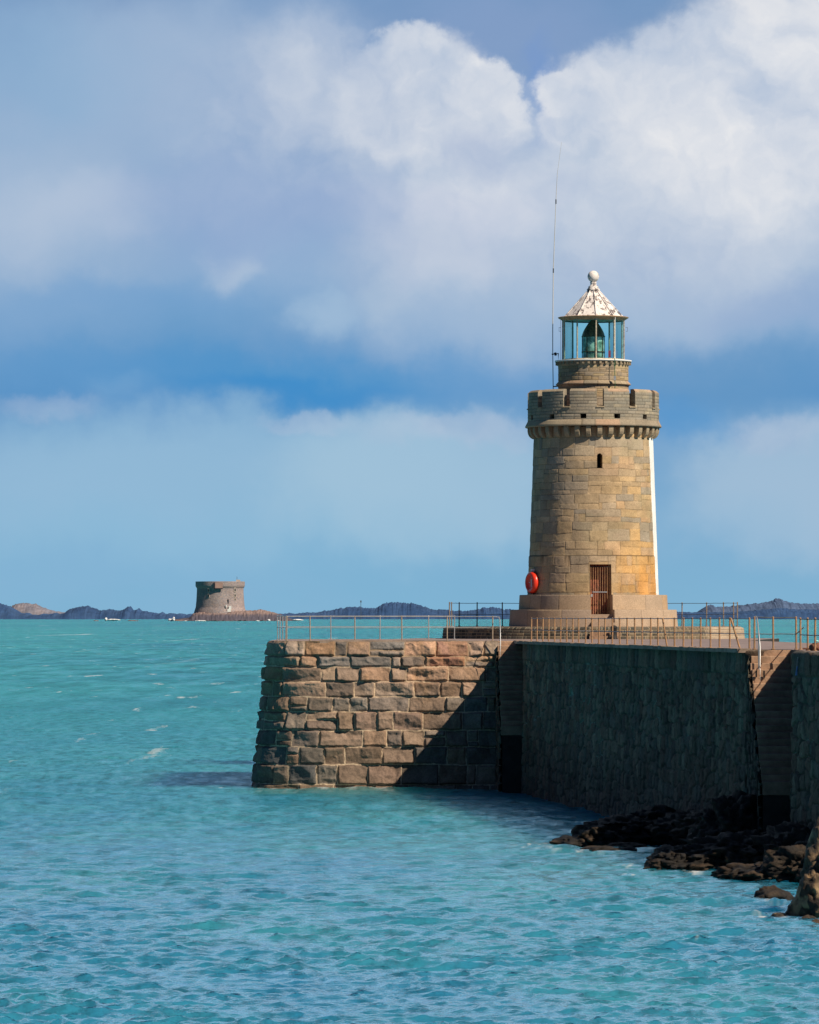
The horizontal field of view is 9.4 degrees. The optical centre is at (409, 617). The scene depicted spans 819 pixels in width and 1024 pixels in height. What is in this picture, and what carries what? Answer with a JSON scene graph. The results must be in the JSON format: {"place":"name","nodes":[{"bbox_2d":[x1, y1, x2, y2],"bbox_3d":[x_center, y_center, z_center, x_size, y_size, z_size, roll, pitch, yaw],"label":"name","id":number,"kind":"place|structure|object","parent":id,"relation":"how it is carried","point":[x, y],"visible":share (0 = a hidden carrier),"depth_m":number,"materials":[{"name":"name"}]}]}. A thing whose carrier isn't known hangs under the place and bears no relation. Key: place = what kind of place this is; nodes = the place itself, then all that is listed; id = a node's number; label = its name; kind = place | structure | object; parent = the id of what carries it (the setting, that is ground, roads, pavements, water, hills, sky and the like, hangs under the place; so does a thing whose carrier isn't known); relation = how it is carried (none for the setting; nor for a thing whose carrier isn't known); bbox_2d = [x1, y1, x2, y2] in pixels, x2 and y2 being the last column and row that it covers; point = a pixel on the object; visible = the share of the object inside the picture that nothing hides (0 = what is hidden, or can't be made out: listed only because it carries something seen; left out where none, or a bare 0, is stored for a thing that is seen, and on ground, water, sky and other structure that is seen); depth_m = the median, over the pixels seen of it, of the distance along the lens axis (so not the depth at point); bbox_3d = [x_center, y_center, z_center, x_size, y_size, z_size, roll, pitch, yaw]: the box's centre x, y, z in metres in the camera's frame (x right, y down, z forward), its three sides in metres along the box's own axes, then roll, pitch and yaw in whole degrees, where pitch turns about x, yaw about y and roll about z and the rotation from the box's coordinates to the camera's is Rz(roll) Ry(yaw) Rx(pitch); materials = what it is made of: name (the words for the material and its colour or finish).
{"place":"outdoors","nodes":[
{"label":"outdoors","id":0,"kind":"place"},
{"bbox_2d":[12,603,64,614],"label":"hills","id":1,"kind":"structure","parent":0,"point":[34,609],"depth_m":31810.22,"materials":[{"name":"beige stone"}]},
{"bbox_2d":[0,603,191,618],"bbox_3d":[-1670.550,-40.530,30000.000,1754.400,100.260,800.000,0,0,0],"label":"hills","id":2,"kind":"structure","parent":0,"point":[82,612],"depth_m":29672.04,"materials":[{"name":"grey stone"}]},
{"bbox_2d":[0,619,818,1023],"bbox_3d":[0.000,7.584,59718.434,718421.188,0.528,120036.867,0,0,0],"label":"sea","id":3,"kind":"structure","parent":0,"point":[162,861],"depth_m":140.52,"materials":[{"name":"liquid"}]},
{"bbox_2d":[176,609,292,620],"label":"reef","id":4,"kind":"object","parent":3,"relation":"in","point":[255,615],"visible":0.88,"depth_m":12422.51},
{"bbox_2d":[194,580,245,613],"bbox_3d":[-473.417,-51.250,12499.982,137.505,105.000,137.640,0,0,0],"label":"sea tower","id":5,"kind":"structure","parent":4,"relation":"on","point":[220,597],"depth_m":12447.27,"materials":[{"name":"stone"}]},
{"bbox_2d":[251,638,818,832],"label":"stone pier","id":6,"kind":"structure","parent":3,"relation":"in","point":[609,728],"depth_m":207.57,"materials":[{"name":"stone"}]},
{"bbox_2d":[276,615,494,640],"bbox_3d":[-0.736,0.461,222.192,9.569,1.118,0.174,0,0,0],"label":"safety railing","id":7,"kind":"object","parent":6,"relation":"on","point":[401,627],"visible":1,"depth_m":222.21,"materials":[{"name":"metal"}]},
{"bbox_2d":[499,617,500,656],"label":"handrail","id":8,"kind":"object","parent":6,"relation":"attached to","point":[500,638],"visible":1,"depth_m":220.89,"materials":[{"name":"metal"}]},
{"bbox_2d":[442,626,744,638],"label":"round platform","id":9,"kind":"structure","parent":6,"relation":"on","point":[485,632],"depth_m":241.79,"materials":[{"name":"stone"}]},
{"bbox_2d":[509,271,677,626],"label":"lighthouse","id":10,"kind":"object","parent":9,"relation":"on","point":[593,425],"visible":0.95,"depth_m":245.41,"materials":[{"name":"stone"}]},
{"bbox_2d":[525,569,538,594],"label":"lifebuoy","id":11,"kind":"object","parent":10,"relation":"attached to","point":[532,582],"visible":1,"depth_m":246.41,"materials":[{"name":"red plastic"}]},
{"bbox_2d":[552,142,561,388],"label":"whip aerial","id":12,"kind":"object","parent":10,"relation":"attached to","point":[555,353],"visible":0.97,"depth_m":247.99,"materials":[{"name":"black metal"}]},
{"bbox_2d":[590,564,607,613],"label":"door","id":13,"kind":"structure","parent":10,"relation":"in","point":[592,569],"depth_m":245.40,"materials":[{"name":"brown wood"}]},
{"bbox_2d":[449,602,737,625],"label":"safety railing","id":14,"kind":"object","parent":9,"relation":"on","point":[681,614],"visible":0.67,"depth_m":252.07,"materials":[{"name":"brown metal"}]},
{"bbox_2d":[607,625,617,638],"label":"bollard","id":15,"kind":"object","parent":6,"relation":"on","point":[614,633],"visible":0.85,"depth_m":239.76,"materials":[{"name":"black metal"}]},
{"bbox_2d":[531,617,751,648],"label":"safety railing","id":16,"kind":"object","parent":6,"relation":"on","point":[650,632],"visible":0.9,"depth_m":186.56,"materials":[{"name":"metal"}]},
{"bbox_2d":[755,616,760,669],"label":"handrail","id":17,"kind":"object","parent":6,"relation":"attached to","point":[759,653],"visible":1,"depth_m":160.57,"materials":[{"name":"metal"}]},
{"bbox_2d":[752,616,803,649],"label":"safety railing","id":18,"kind":"object","parent":6,"relation":"on","point":[773,634],"visible":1,"depth_m":161.42,"materials":[{"name":"metal"}]},
{"bbox_2d":[798,617,818,650],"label":"safety railing","id":19,"kind":"object","parent":6,"relation":"on","point":[808,619],"visible":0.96,"depth_m":157.18,"materials":[{"name":"metal"}]},
{"bbox_2d":[809,642,818,650],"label":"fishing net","id":20,"kind":"object","parent":6,"relation":"on","point":[811,647],"visible":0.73,"depth_m":155.22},
{"bbox_2d":[580,842,647,850],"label":"rocks","id":21,"kind":"object","parent":3,"relation":"in","point":[630,846],"visible":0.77,"depth_m":163.26,"materials":[{"name":"brown stone"}]},
{"bbox_2d":[549,804,703,846],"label":"rocks","id":22,"kind":"object","parent":3,"relation":"in","point":[660,824],"visible":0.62,"depth_m":165.61,"materials":[{"name":"black stone"}]},
{"bbox_2d":[686,790,757,838],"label":"rocks","id":23,"kind":"object","parent":3,"relation":"in","point":[736,811],"visible":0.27,"depth_m":156.92,"materials":[{"name":"black stone"}]},
{"bbox_2d":[643,821,811,870],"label":"rocks","id":24,"kind":"object","parent":3,"relation":"in","point":[707,852],"visible":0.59,"depth_m":150.46,"materials":[{"name":"black stone"}]},
{"bbox_2d":[711,844,805,882],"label":"rocks","id":25,"kind":"object","parent":3,"relation":"in","point":[783,863],"visible":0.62,"depth_m":142.76,"materials":[{"name":"brown stone"}]},
{"bbox_2d":[754,885,793,899],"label":"rocks","id":26,"kind":"object","parent":3,"relation":"in","point":[771,891],"visible":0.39,"depth_m":134.55,"materials":[{"name":"brown stone"}]},
{"bbox_2d":[771,817,818,922],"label":"cliff rock","id":27,"kind":"object","parent":3,"relation":"in","point":[804,903],"visible":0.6,"depth_m":127.62,"materials":[{"name":"brown stone"}]},
{"bbox_2d":[0,0,818,613],"label":"sky","id":28,"kind":"structure","parent":0,"point":[277,299],"materials":[{"name":"blue"}]},
{"bbox_2d":[282,602,678,618],"bbox_3d":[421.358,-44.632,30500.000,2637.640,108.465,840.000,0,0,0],"label":"hills","id":29,"kind":"structure","parent":0,"point":[397,609],"depth_m":30162.82,"materials":[{"name":"grey stone"}]},
{"bbox_2d":[677,608,818,618],"bbox_3d":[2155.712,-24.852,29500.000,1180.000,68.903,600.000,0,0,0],"label":"hills","id":30,"kind":"structure","parent":0,"point":[797,613],"depth_m":29257.08,"materials":[{"name":"grey stone"}]},
{"bbox_2d":[698,598,818,612],"bbox_3d":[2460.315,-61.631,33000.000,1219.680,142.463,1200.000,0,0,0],"label":"hills","id":31,"kind":"structure","parent":0,"point":[777,603],"depth_m":32655.12,"materials":[{"name":"grey stone"}]}
]}

